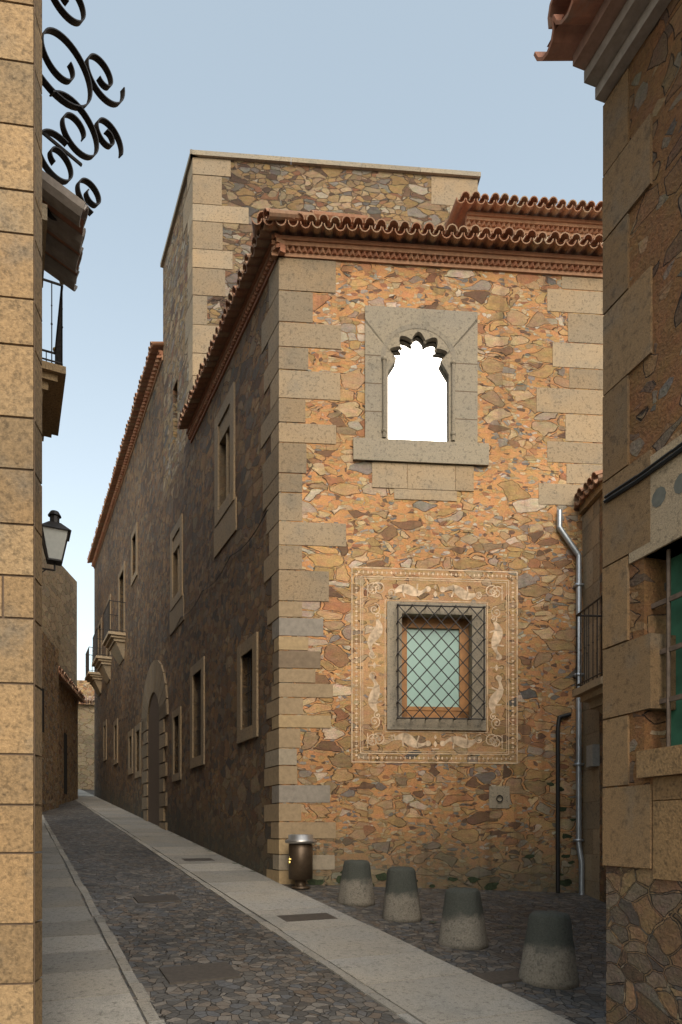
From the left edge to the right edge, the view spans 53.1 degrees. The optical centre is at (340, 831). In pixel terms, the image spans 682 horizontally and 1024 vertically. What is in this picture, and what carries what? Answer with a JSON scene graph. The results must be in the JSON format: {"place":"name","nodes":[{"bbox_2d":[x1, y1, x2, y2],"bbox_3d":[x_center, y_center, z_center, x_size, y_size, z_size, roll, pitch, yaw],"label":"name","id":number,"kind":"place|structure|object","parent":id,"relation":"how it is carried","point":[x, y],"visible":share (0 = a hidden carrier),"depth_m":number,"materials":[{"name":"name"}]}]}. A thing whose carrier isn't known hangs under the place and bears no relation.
{"place":"outdoors","nodes":[
{"label":"outdoors","id":0,"kind":"place"},
{"bbox_2d":[35,821,145,1023],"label":"pavement","id":1,"kind":"structure","parent":0,"point":[83,982],"depth_m":5.43,"materials":[{"name":"stone"}]},
{"bbox_2d":[170,406,236,635],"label":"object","id":2,"kind":"object","parent":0,"point":[225,528],"visible":0.5,"depth_m":12.18,"materials":[{"name":"stone"}]},
{"bbox_2d":[41,0,604,679],"label":"sky","id":3,"kind":"structure","parent":0,"point":[439,84],"materials":[{"name":"blue"}]},
{"bbox_2d":[42,789,605,1023],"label":"street ground","id":4,"kind":"structure","parent":0,"point":[280,981],"depth_m":6.53,"materials":[{"name":"grey stone"}]},
{"bbox_2d":[0,0,34,1023],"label":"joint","id":5,"kind":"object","parent":4,"relation":"on","point":[14,683],"depth_m":3.50,"materials":[{"name":"brown concrete"}]},
{"bbox_2d":[0,0,41,1023],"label":"stone wall","id":6,"kind":"structure","parent":5,"relation":"attached to","point":[16,496],"depth_m":3.49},
{"bbox_2d":[41,510,71,572],"bbox_3d":[-3.777,-3.706,8.852,0.637,0.868,0.508,0,0,0],"label":"lantern","id":7,"kind":"object","parent":6,"relation":"attached to","point":[55,539],"depth_m":8.76,"materials":[{"name":"black metal"}]},
{"bbox_2d":[42,203,46,287],"bbox_3d":[-2.451,-4.610,5.351,0.240,0.120,0.700,0,0,-26],"label":"eave course","id":8,"kind":"object","parent":5,"relation":"attached to","point":[44,219],"visible":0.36,"depth_m":5.20,"materials":[{"name":"stone"}]},
{"bbox_2d":[41,360,65,441],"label":"balcony slab","id":9,"kind":"structure","parent":5,"relation":"attached to","point":[53,379],"depth_m":8.45,"materials":[{"name":"beige stone"}]},
{"bbox_2d":[42,278,62,365],"bbox_3d":[-3.840,-6.056,8.679,1.011,1.012,1.395,0,0,0],"label":"balcony railing","id":10,"kind":"object","parent":9,"relation":"on","point":[58,352],"visible":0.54,"depth_m":8.30,"materials":[{"name":"black metal"}]},
{"bbox_2d":[42,199,83,283],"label":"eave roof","id":11,"kind":"structure","parent":5,"relation":"attached to","point":[64,219],"depth_m":5.31,"materials":[{"name":"wood"}]},
{"bbox_2d":[42,170,88,291],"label":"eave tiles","id":12,"kind":"object","parent":11,"relation":"attached to","point":[65,202],"visible":0.52,"depth_m":5.35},
{"bbox_2d":[42,0,124,220],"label":"wrought iron scrollwork","id":13,"kind":"object","parent":5,"relation":"attached to","point":[70,102],"visible":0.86,"depth_m":5.44,"materials":[{"name":"black metal"}]},
{"bbox_2d":[35,631,58,811],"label":"house","id":14,"kind":"structure","parent":4,"relation":"on","point":[50,735],"depth_m":21.32,"materials":[{"name":"brown stone"}]},
{"bbox_2d":[40,688,66,793],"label":"dark house windows","id":15,"kind":"structure","parent":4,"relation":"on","point":[65,761],"depth_m":24.62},
{"bbox_2d":[40,546,76,685],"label":"building wall","id":16,"kind":"structure","parent":4,"relation":"on","point":[59,607],"depth_m":28.08,"materials":[{"name":"beige stone"}]},
{"bbox_2d":[59,680,77,804],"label":"building wall","id":17,"kind":"structure","parent":4,"relation":"on","point":[68,713],"depth_m":25.46,"materials":[{"name":"brown stone"}]},
{"bbox_2d":[58,666,93,704],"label":"house eave tiles","id":18,"kind":"object","parent":17,"relation":"on","point":[70,686],"visible":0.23,"depth_m":25.47,"materials":[{"name":"ceramic"}]},
{"bbox_2d":[77,680,93,704],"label":"street end house","id":19,"kind":"structure","parent":4,"relation":"on","point":[85,688],"depth_m":44.61,"materials":[{"name":"stone"}]},
{"bbox_2d":[78,704,93,789],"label":"wall","id":20,"kind":"structure","parent":4,"relation":"on","point":[85,747],"depth_m":36.33,"materials":[{"name":"beige stone"}]},
{"bbox_2d":[42,814,165,1023],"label":"kerb","id":21,"kind":"structure","parent":4,"relation":"on","point":[149,1013],"depth_m":5.89,"materials":[{"name":"stone"}]},
{"bbox_2d":[94,361,162,822],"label":"palace wall","id":22,"kind":"structure","parent":4,"relation":"on","point":[140,502],"depth_m":21.02,"materials":[{"name":"brown stone"}]},
{"bbox_2d":[85,671,101,695],"bbox_3d":[-10.230,-6.065,28.328,1.198,0.770,1.557,0,0,0],"label":"balcony base","id":23,"kind":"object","parent":22,"relation":"attached to","point":[94,679],"depth_m":27.94,"materials":[{"name":"stone"}]},
{"bbox_2d":[85,647,101,673],"bbox_3d":[-10.257,-6.956,28.315,1.047,1.012,1.413,0,0,0],"label":"balcony railing","id":24,"kind":"object","parent":22,"relation":"attached to","point":[87,661],"visible":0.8,"depth_m":28.15,"materials":[{"name":"metal"}]},
{"bbox_2d":[98,617,101,671],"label":"stone window frame","id":25,"kind":"object","parent":22,"relation":"attached to","point":[100,629],"visible":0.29,"depth_m":28.03,"materials":[{"name":"stone"}]},
{"bbox_2d":[92,655,111,683],"bbox_3d":[-9.024,-6.065,25.857,1.242,0.770,1.647,0,0,0],"label":"balcony base","id":26,"kind":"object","parent":22,"relation":"attached to","point":[101,665],"depth_m":25.45,"materials":[{"name":"stone"}]},
{"bbox_2d":[93,628,110,659],"bbox_3d":[-9.051,-6.956,25.843,1.091,1.012,1.503,0,0,0],"label":"balcony railing","id":27,"kind":"object","parent":22,"relation":"attached to","point":[95,638],"visible":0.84,"depth_m":25.52,"materials":[{"name":"metal"}]},
{"bbox_2d":[103,719,106,761],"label":"stone window frame","id":28,"kind":"object","parent":22,"relation":"attached to","point":[105,735],"visible":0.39,"depth_m":26.59,"materials":[{"name":"stone"}]},
{"bbox_2d":[106,594,110,656],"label":"stone window frame","id":29,"kind":"object","parent":22,"relation":"attached to","point":[109,598],"visible":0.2,"depth_m":25.38,"materials":[{"name":"stone"}]},
{"bbox_2d":[102,631,125,664],"bbox_3d":[-7.556,-6.065,22.846,1.285,0.770,1.737,0,0,0],"label":"balcony base","id":30,"kind":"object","parent":22,"relation":"attached to","point":[114,642],"depth_m":22.42,"materials":[{"name":"stone"}]},
{"bbox_2d":[103,600,125,640],"bbox_3d":[-7.583,-6.956,22.833,1.135,1.012,1.592,0,0,0],"label":"balcony railing","id":31,"kind":"object","parent":22,"relation":"attached to","point":[106,621],"visible":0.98,"depth_m":22.26,"materials":[{"name":"metal"}]},
{"bbox_2d":[113,718,117,764],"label":"stone window frame","id":32,"kind":"object","parent":22,"relation":"attached to","point":[115,723],"visible":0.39,"depth_m":24.14,"materials":[{"name":"stone"}]},
{"bbox_2d":[118,561,124,632],"bbox_3d":[-7.261,-7.550,22.989,0.284,2.560,1.360,0,0,-26],"label":"stone window frame","id":33,"kind":"object","parent":22,"relation":"attached to","point":[122,571],"visible":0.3,"depth_m":23.28,"materials":[{"name":"stone"}]},
{"bbox_2d":[87,341,163,562],"bbox_3d":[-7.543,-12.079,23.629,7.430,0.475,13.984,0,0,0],"label":"palace eave tiles","id":34,"kind":"object","parent":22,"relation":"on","point":[122,452],"visible":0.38,"depth_m":20.71,"materials":[{"name":"brown ceramic"}]},
{"bbox_2d":[91,349,162,567],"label":"cornice","id":35,"kind":"structure","parent":22,"relation":"attached to","point":[147,394],"depth_m":20.69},
{"bbox_2d":[128,729,132,774],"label":"stone window frame","id":36,"kind":"object","parent":22,"relation":"attached to","point":[130,769],"visible":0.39,"depth_m":21.19,"materials":[{"name":"stone"}]},
{"bbox_2d":[131,522,137,585],"bbox_3d":[-6.143,-8.350,20.698,0.284,1.560,1.060,0,0,-26],"label":"stone window frame","id":37,"kind":"object","parent":22,"relation":"attached to","point":[133,536],"visible":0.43,"depth_m":20.64,"materials":[{"name":"stone"}]},
{"bbox_2d":[135,722,140,778],"bbox_3d":[-5.856,-2.350,20.114,0.672,1.560,0.986,0,0,0],"label":"stone window frame","id":38,"kind":"object","parent":22,"relation":"attached to","point":[138,729],"visible":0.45,"depth_m":20.16,"materials":[{"name":"stone"}]},
{"bbox_2d":[141,660,168,829],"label":"rusticated portal stones","id":39,"kind":"object","parent":4,"relation":"on","point":[156,682],"visible":0.5,"depth_m":17.02,"materials":[{"name":"beige stone"}]},
{"bbox_2d":[148,693,160,825],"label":"door","id":40,"kind":"structure","parent":39,"relation":"in","point":[153,769],"depth_m":17.93,"materials":[{"name":"brown wood"}]},
{"bbox_2d":[133,895,181,902],"bbox_3d":[-2.197,0.822,8.162,0.500,0.072,0.350,0,0,-26],"label":"manhole cover","id":41,"kind":"object","parent":4,"relation":"on","point":[157,899],"visible":0.79,"depth_m":8.12,"materials":[{"name":"metal"}]},
{"bbox_2d":[159,962,240,984],"bbox_3d":[-1.108,1.121,5.356,0.550,0.077,0.400,0,0,-26],"label":"manhole cover","id":42,"kind":"object","parent":4,"relation":"on","point":[174,975],"visible":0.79,"depth_m":5.32,"materials":[{"name":"metal"}]},
{"bbox_2d":[163,280,278,876],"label":"side wall","id":43,"kind":"structure","parent":4,"relation":"on","point":[220,798],"depth_m":12.09,"materials":[{"name":"brown stone"}]},
{"bbox_2d":[170,513,182,610],"bbox_3d":[-3.622,-6.050,15.530,0.284,1.800,1.200,0,0,-26],"label":"window frame","id":44,"kind":"object","parent":43,"relation":"attached to","point":[174,584],"visible":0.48,"depth_m":15.70,"materials":[{"name":"stone"}]},
{"bbox_2d":[172,706,181,781],"bbox_3d":[-3.611,-1.950,15.507,0.284,1.620,0.870,0,0,-26],"label":"stone window frame","id":45,"kind":"object","parent":43,"relation":"attached to","point":[175,714],"visible":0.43,"depth_m":15.40,"materials":[{"name":"stone"}]},
{"bbox_2d":[177,717,178,772],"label":"street window iron bars","id":46,"kind":"object","parent":45,"relation":"attached to","point":[178,745],"visible":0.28,"depth_m":15.60,"materials":[{"name":"metal"}]},
{"bbox_2d":[190,656,204,768],"bbox_3d":[-2.789,-2.350,13.822,0.284,2.100,1.100,0,0,-26],"label":"stone window frame","id":47,"kind":"object","parent":43,"relation":"attached to","point":[195,669],"visible":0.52,"depth_m":13.99,"materials":[{"name":"stone"}]},
{"bbox_2d":[196,673,200,754],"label":"street window iron bars","id":48,"kind":"object","parent":47,"relation":"attached to","point":[199,716],"visible":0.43,"depth_m":13.90,"materials":[{"name":"metal"}]},
{"bbox_2d":[166,509,267,637],"bbox_3d":[-2.694,-4.640,13.312,3.257,0.134,6.657,0,0,0],"label":"facade cable","id":49,"kind":"object","parent":43,"relation":"attached to","point":[224,567],"visible":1,"depth_m":11.83,"materials":[{"name":"rubber"}]},
{"bbox_2d":[214,382,234,527],"bbox_3d":[-1.946,-6.575,12.092,0.284,1.990,1.190,0,0,-26],"label":"window surround","id":50,"kind":"object","parent":43,"relation":"attached to","point":[221,509],"visible":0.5,"depth_m":12.19,"materials":[{"name":"stone"}]},
{"bbox_2d":[237,632,257,743],"bbox_3d":[-1.387,-2.250,10.946,0.284,1.600,1.000,0,0,-26],"label":"stone window frame","id":51,"kind":"object","parent":43,"relation":"attached to","point":[249,644],"visible":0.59,"depth_m":10.88,"materials":[{"name":"stone"}]},
{"bbox_2d":[245,654,251,726],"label":"street window iron bars","id":52,"kind":"object","parent":51,"relation":"attached to","point":[248,690],"visible":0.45,"depth_m":11.04,"materials":[{"name":"metal"}]},
{"bbox_2d":[76,799,422,1023],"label":"kerb","id":53,"kind":"structure","parent":4,"relation":"on","point":[379,999],"depth_m":6.26,"materials":[{"name":"stone"}]},
{"bbox_2d":[289,844,312,888],"bbox_3d":[-0.552,0.480,9.353,0.330,0.610,0.330,0,0,0],"label":"trash can","id":54,"kind":"object","parent":4,"relation":"on","point":[301,866],"visible":0.92,"depth_m":9.21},
{"bbox_2d":[285,834,315,843],"bbox_3d":[-0.552,0.110,9.353,0.430,0.130,0.430,0,0,0],"label":"trash can lid","id":55,"kind":"object","parent":54,"relation":"on","point":[300,839],"visible":1,"depth_m":9.20,"materials":[{"name":"metal"}]},
{"bbox_2d":[337,860,374,906],"bbox_3d":[0.203,0.642,8.505,0.485,0.572,0.482,2,-2,-29],"label":"bollard","id":56,"kind":"object","parent":4,"relation":"on","point":[356,887],"visible":0.99,"depth_m":8.35,"materials":[{"name":"concrete"}]},
{"bbox_2d":[156,782,575,926],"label":"weeds","id":57,"kind":"object","parent":4,"relation":"on","point":[493,885],"visible":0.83,"depth_m":9.87,"materials":[{"name":"green plant"}]},
{"bbox_2d":[382,866,421,922],"bbox_3d":[0.680,0.711,7.716,0.468,0.619,0.474,0,0,-42],"label":"bollard","id":58,"kind":"object","parent":4,"relation":"on","point":[401,903],"visible":0.99,"depth_m":7.56,"materials":[{"name":"concrete"}]},
{"bbox_2d":[438,887,487,950],"bbox_3d":[1.187,0.844,6.679,0.500,0.584,0.501,0,-1,-11],"label":"bollard","id":59,"kind":"object","parent":4,"relation":"on","point":[462,926],"visible":0.98,"depth_m":6.52,"materials":[{"name":"concrete"}]},
{"bbox_2d":[473,969,521,984],"bbox_3d":[1.449,1.206,5.656,0.700,0.062,0.250,0,0,-26],"label":"drain cover","id":60,"kind":"object","parent":4,"relation":"on","point":[502,977],"visible":0.43,"depth_m":5.57,"materials":[{"name":"metal"}]},
{"bbox_2d":[518,910,578,989],"bbox_3d":[1.711,0.955,5.593,0.480,0.602,0.481,1,-1,31],"label":"bollard","id":61,"kind":"object","parent":4,"relation":"on","point":[548,960],"visible":0.98,"depth_m":5.43,"materials":[{"name":"concrete"}]},
{"bbox_2d":[583,493,605,902],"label":"annex wall","id":62,"kind":"structure","parent":4,"relation":"on","point":[602,882],"depth_m":9.41,"materials":[{"name":"brown stone"}]},
{"bbox_2d":[572,676,602,713],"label":"balcony slab","id":63,"kind":"structure","parent":62,"relation":"attached to","point":[591,693],"depth_m":8.87,"materials":[{"name":"beige stone"}]},
{"bbox_2d":[576,595,602,687],"bbox_3d":[3.407,-2.406,8.825,0.499,1.012,0.805,0,0,0],"label":"balcony railing","id":64,"kind":"object","parent":63,"relation":"on","point":[588,616],"visible":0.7,"depth_m":8.93,"materials":[{"name":"metal"}]},
{"bbox_2d":[582,499,598,899],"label":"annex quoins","id":65,"kind":"object","parent":62,"relation":"attached to","point":[590,717],"visible":0.48,"depth_m":9.71,"materials":[{"name":"beige stone"}]},
{"bbox_2d":[579,481,603,514],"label":"eaves cornice","id":66,"kind":"structure","parent":62,"relation":"attached to","point":[592,497],"depth_m":9.59,"materials":[{"name":"stone"}]},
{"bbox_2d":[574,469,602,508],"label":"roof tiles","id":67,"kind":"object","parent":66,"relation":"on","point":[594,480],"visible":0.41,"depth_m":9.53,"materials":[{"name":"ceramic"}]},
{"bbox_2d":[586,744,599,766],"bbox_3d":[3.518,-1.050,9.534,0.100,0.300,0.200,0,0,-4],"label":"meter box","id":68,"kind":"object","parent":62,"relation":"attached to","point":[592,755],"visible":1,"depth_m":9.44,"materials":[{"name":"metal"}]},
{"bbox_2d":[606,0,681,463],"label":"building wall","id":69,"kind":"structure","parent":4,"relation":"on","point":[654,67],"depth_m":3.50,"materials":[{"name":"brown stone"}]},
{"bbox_2d":[573,0,670,102],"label":"house eave courses","id":70,"kind":"object","parent":69,"relation":"on","point":[616,34],"visible":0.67,"depth_m":3.68,"materials":[{"name":"stone"}]},
{"bbox_2d":[547,3,589,46],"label":"house roof","id":71,"kind":"structure","parent":70,"relation":"on","point":[581,29],"depth_m":3.78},
{"bbox_2d":[534,0,603,60],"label":"eave tiles","id":72,"kind":"object","parent":71,"relation":"on","point":[563,46],"visible":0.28,"depth_m":3.79,"materials":[{"name":"brown ceramic"}]},
{"bbox_2d":[602,69,675,868],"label":"corner quoins","id":73,"kind":"object","parent":69,"relation":"attached to","point":[634,675],"visible":0.65,"depth_m":3.75,"materials":[{"name":"beige stone"}]},
{"bbox_2d":[603,442,681,502],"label":"house cable","id":74,"kind":"object","parent":69,"relation":"attached to","point":[648,472],"visible":1,"depth_m":3.57,"materials":[{"name":"black rubber"}]},
{"bbox_2d":[629,434,681,563],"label":"window lintel","id":75,"kind":"structure","parent":69,"relation":"attached to","point":[666,523],"depth_m":3.46,"materials":[{"name":"stone"}]},
{"bbox_2d":[652,473,681,507],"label":"lintel rosettes","id":76,"kind":"object","parent":75,"relation":"attached to","point":[658,497],"visible":1,"depth_m":3.47,"materials":[{"name":"stone"}]},
{"bbox_2d":[671,553,681,745],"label":"house window","id":77,"kind":"structure","parent":69,"relation":"attached to","point":[676,631],"depth_m":3.59,"materials":[{"name":"green glass"}]},
{"bbox_2d":[651,549,681,746],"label":"house window bars","id":78,"kind":"object","parent":77,"relation":"attached to","point":[667,650],"visible":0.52,"depth_m":3.51,"materials":[{"name":"grey metal"}]},
{"bbox_2d":[77,789,575,1023],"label":"pavement","id":79,"kind":"structure","parent":0,"point":[420,985],"depth_m":6.26,"materials":[{"name":"stone"}]},
{"bbox_2d":[183,858,214,860],"bbox_3d":[-2.430,0.501,11.609,0.500,0.067,0.300,0,0,-26],"label":"drain cover","id":80,"kind":"object","parent":79,"relation":"on","point":[197,859],"visible":0.71,"depth_m":11.60,"materials":[{"name":"metal"}]},
{"bbox_2d":[278,913,337,921],"bbox_3d":[-0.370,0.962,7.495,0.600,0.067,0.300,0,0,-26],"label":"drain cover","id":81,"kind":"object","parent":79,"relation":"on","point":[305,917],"visible":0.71,"depth_m":7.48,"materials":[{"name":"metal"}]},
{"bbox_2d":[279,261,602,892],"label":"palace wall","id":82,"kind":"structure","parent":0,"point":[437,825],"depth_m":9.85,"materials":[{"name":"brown stone"}]},
{"bbox_2d":[264,601,335,883],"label":"corner quoins","id":83,"kind":"object","parent":82,"relation":"attached to","point":[283,737],"visible":0.81,"depth_m":9.65,"materials":[{"name":"beige stone"}]},
{"bbox_2d":[261,257,345,605],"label":"corner quoins","id":84,"kind":"object","parent":82,"relation":"attached to","point":[293,276],"visible":0.95,"depth_m":9.66,"materials":[{"name":"beige stone"}]},
{"bbox_2d":[178,208,603,429],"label":"roof tiles","id":85,"kind":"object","parent":82,"relation":"on","point":[426,238],"depth_m":9.69,"materials":[{"name":"brown ceramic"}]},
{"bbox_2d":[163,160,476,497],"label":"tower walls","id":86,"kind":"structure","parent":85,"relation":"on","point":[255,188],"depth_m":14.44,"materials":[{"name":"beige stone"}]},
{"bbox_2d":[160,149,480,267],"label":"tower cap stones","id":87,"kind":"object","parent":86,"relation":"on","point":[333,164],"visible":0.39,"depth_m":14.35,"materials":[{"name":"beige stone"}]},
{"bbox_2d":[183,157,477,394],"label":"corner quoins","id":88,"kind":"object","parent":86,"relation":"attached to","point":[202,189],"visible":0.52,"depth_m":14.16,"materials":[{"name":"beige stone"}]},
{"bbox_2d":[444,191,601,234],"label":"roof tiles","id":89,"kind":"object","parent":86,"relation":"attached to","point":[521,210],"depth_m":11.40,"materials":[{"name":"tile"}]},
{"bbox_2d":[556,712,571,892],"bbox_3d":[3.235,-0.324,9.923,0.228,2.810,0.060,0,0,-5],"label":"pipe","id":90,"kind":"object","parent":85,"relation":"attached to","point":[562,716],"visible":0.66,"depth_m":9.89,"materials":[{"name":"black metal"}]},
{"bbox_2d":[557,509,584,894],"bbox_3d":[3.328,-1.780,9.913,0.391,5.741,0.142,0,0,0],"label":"drainpipe","id":91,"kind":"object","parent":85,"relation":"attached to","point":[578,585],"visible":0.84,"depth_m":9.88,"materials":[{"name":"grey metal"}]},
{"bbox_2d":[186,233,602,442],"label":"brick cornice","id":92,"kind":"structure","parent":82,"relation":"attached to","point":[371,252],"depth_m":9.81,"materials":[{"name":"brown brick"}]},
{"bbox_2d":[353,324,488,466],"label":"gothic window mouldings","id":93,"kind":"object","parent":82,"relation":"attached to","point":[418,451],"visible":1,"depth_m":9.75,"materials":[{"name":"beige stone"}]},
{"bbox_2d":[365,305,477,465],"bbox_3d":[1.153,-6.375,9.812,1.631,2.210,0.203,0,0,0],"label":"window surround","id":94,"kind":"object","parent":82,"relation":"in","point":[458,330],"visible":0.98,"depth_m":9.79,"materials":[{"name":"beige stone"}]},
{"bbox_2d":[388,335,447,441],"bbox_3d":[1.105,-6.375,9.853,0.918,1.590,0.097,0,0,0],"label":"window opening","id":95,"kind":"object","parent":94,"relation":"in","point":[417,393],"visible":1,"depth_m":9.85,"materials":[{"name":"white"}]},
{"bbox_2d":[365,354,477,419],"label":"mortar joints","id":96,"kind":"object","parent":94,"relation":"attached to","point":[457,391],"visible":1,"depth_m":9.81,"materials":[{"name":"concrete"}]},
{"bbox_2d":[372,462,473,501],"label":"stone blocks","id":97,"kind":"structure","parent":82,"relation":"attached to","point":[432,482],"depth_m":9.79,"materials":[{"name":"beige stone"}]},
{"bbox_2d":[351,566,517,763],"bbox_3d":[1.355,-2.370,9.811,2.428,2.800,0.191,0,0,0],"label":"decorative wall panel","id":98,"kind":"object","parent":82,"relation":"attached to","point":[368,618],"visible":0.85,"depth_m":9.80,"materials":[{"name":"beige stone"}]},
{"bbox_2d":[351,567,517,763],"bbox_3d":[1.356,-2.370,9.808,2.412,2.784,0.190,0,0,0],"label":"sgraffito decoration","id":99,"kind":"object","parent":98,"relation":"attached to","point":[375,635],"visible":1,"depth_m":9.81},
{"bbox_2d":[387,601,485,730],"bbox_3d":[1.364,-2.365,9.929,1.440,1.830,0.294,0,0,-5],"label":"window frame","id":100,"kind":"object","parent":82,"relation":"attached to","point":[393,723],"depth_m":9.83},
{"bbox_2d":[407,628,458,706],"bbox_3d":[1.360,-2.365,10.016,1.019,1.490,0.080,0,0,0],"label":"window glass","id":101,"kind":"object","parent":100,"relation":"attached to","point":[441,662],"visible":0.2,"depth_m":10.02,"materials":[{"name":"green glass"}]},
{"bbox_2d":[396,604,485,720],"bbox_3d":[1.415,-2.390,9.730,1.280,1.630,0.178,0,0,-5],"label":"window grille","id":102,"kind":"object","parent":82,"relation":"attached to","point":[483,668],"depth_m":9.66,"materials":[{"name":"black metal"}]},
{"bbox_2d":[489,786,508,807],"bbox_3d":[2.287,-0.490,9.933,0.300,0.320,0.112,0,0,-5],"label":"wall plate","id":103,"kind":"object","parent":82,"relation":"attached to","point":[496,791],"visible":0.71,"depth_m":9.88,"materials":[{"name":"stone"}]},
{"bbox_2d":[536,276,603,504],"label":"quoins","id":104,"kind":"object","parent":82,"relation":"attached to","point":[586,328],"visible":0.52,"depth_m":9.97,"materials":[{"name":"beige stone"}]},
{"bbox_2d":[606,866,681,1023],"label":"stone wall base","id":105,"kind":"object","parent":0,"point":[643,946],"depth_m":3.63,"materials":[{"name":"brown stone"}]},
{"bbox_2d":[606,539,681,868],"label":"house wall","id":106,"kind":"structure","parent":0,"point":[647,590],"depth_m":3.64,"materials":[{"name":"brown stone"}]},
{"bbox_2d":[636,744,681,880],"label":"granite house blocks","id":107,"kind":"structure","parent":106,"relation":"attached to","point":[658,763],"depth_m":3.45,"materials":[{"name":"beige stone"}]},
{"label":"block walls","id":108,"kind":"object","parent":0,"visible":0},
{"bbox_2d":[465,211,601,238],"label":"cornice","id":109,"kind":"structure","parent":108,"relation":"on","point":[539,224],"depth_m":11.49,"materials":[{"name":"brick"}]}
]}

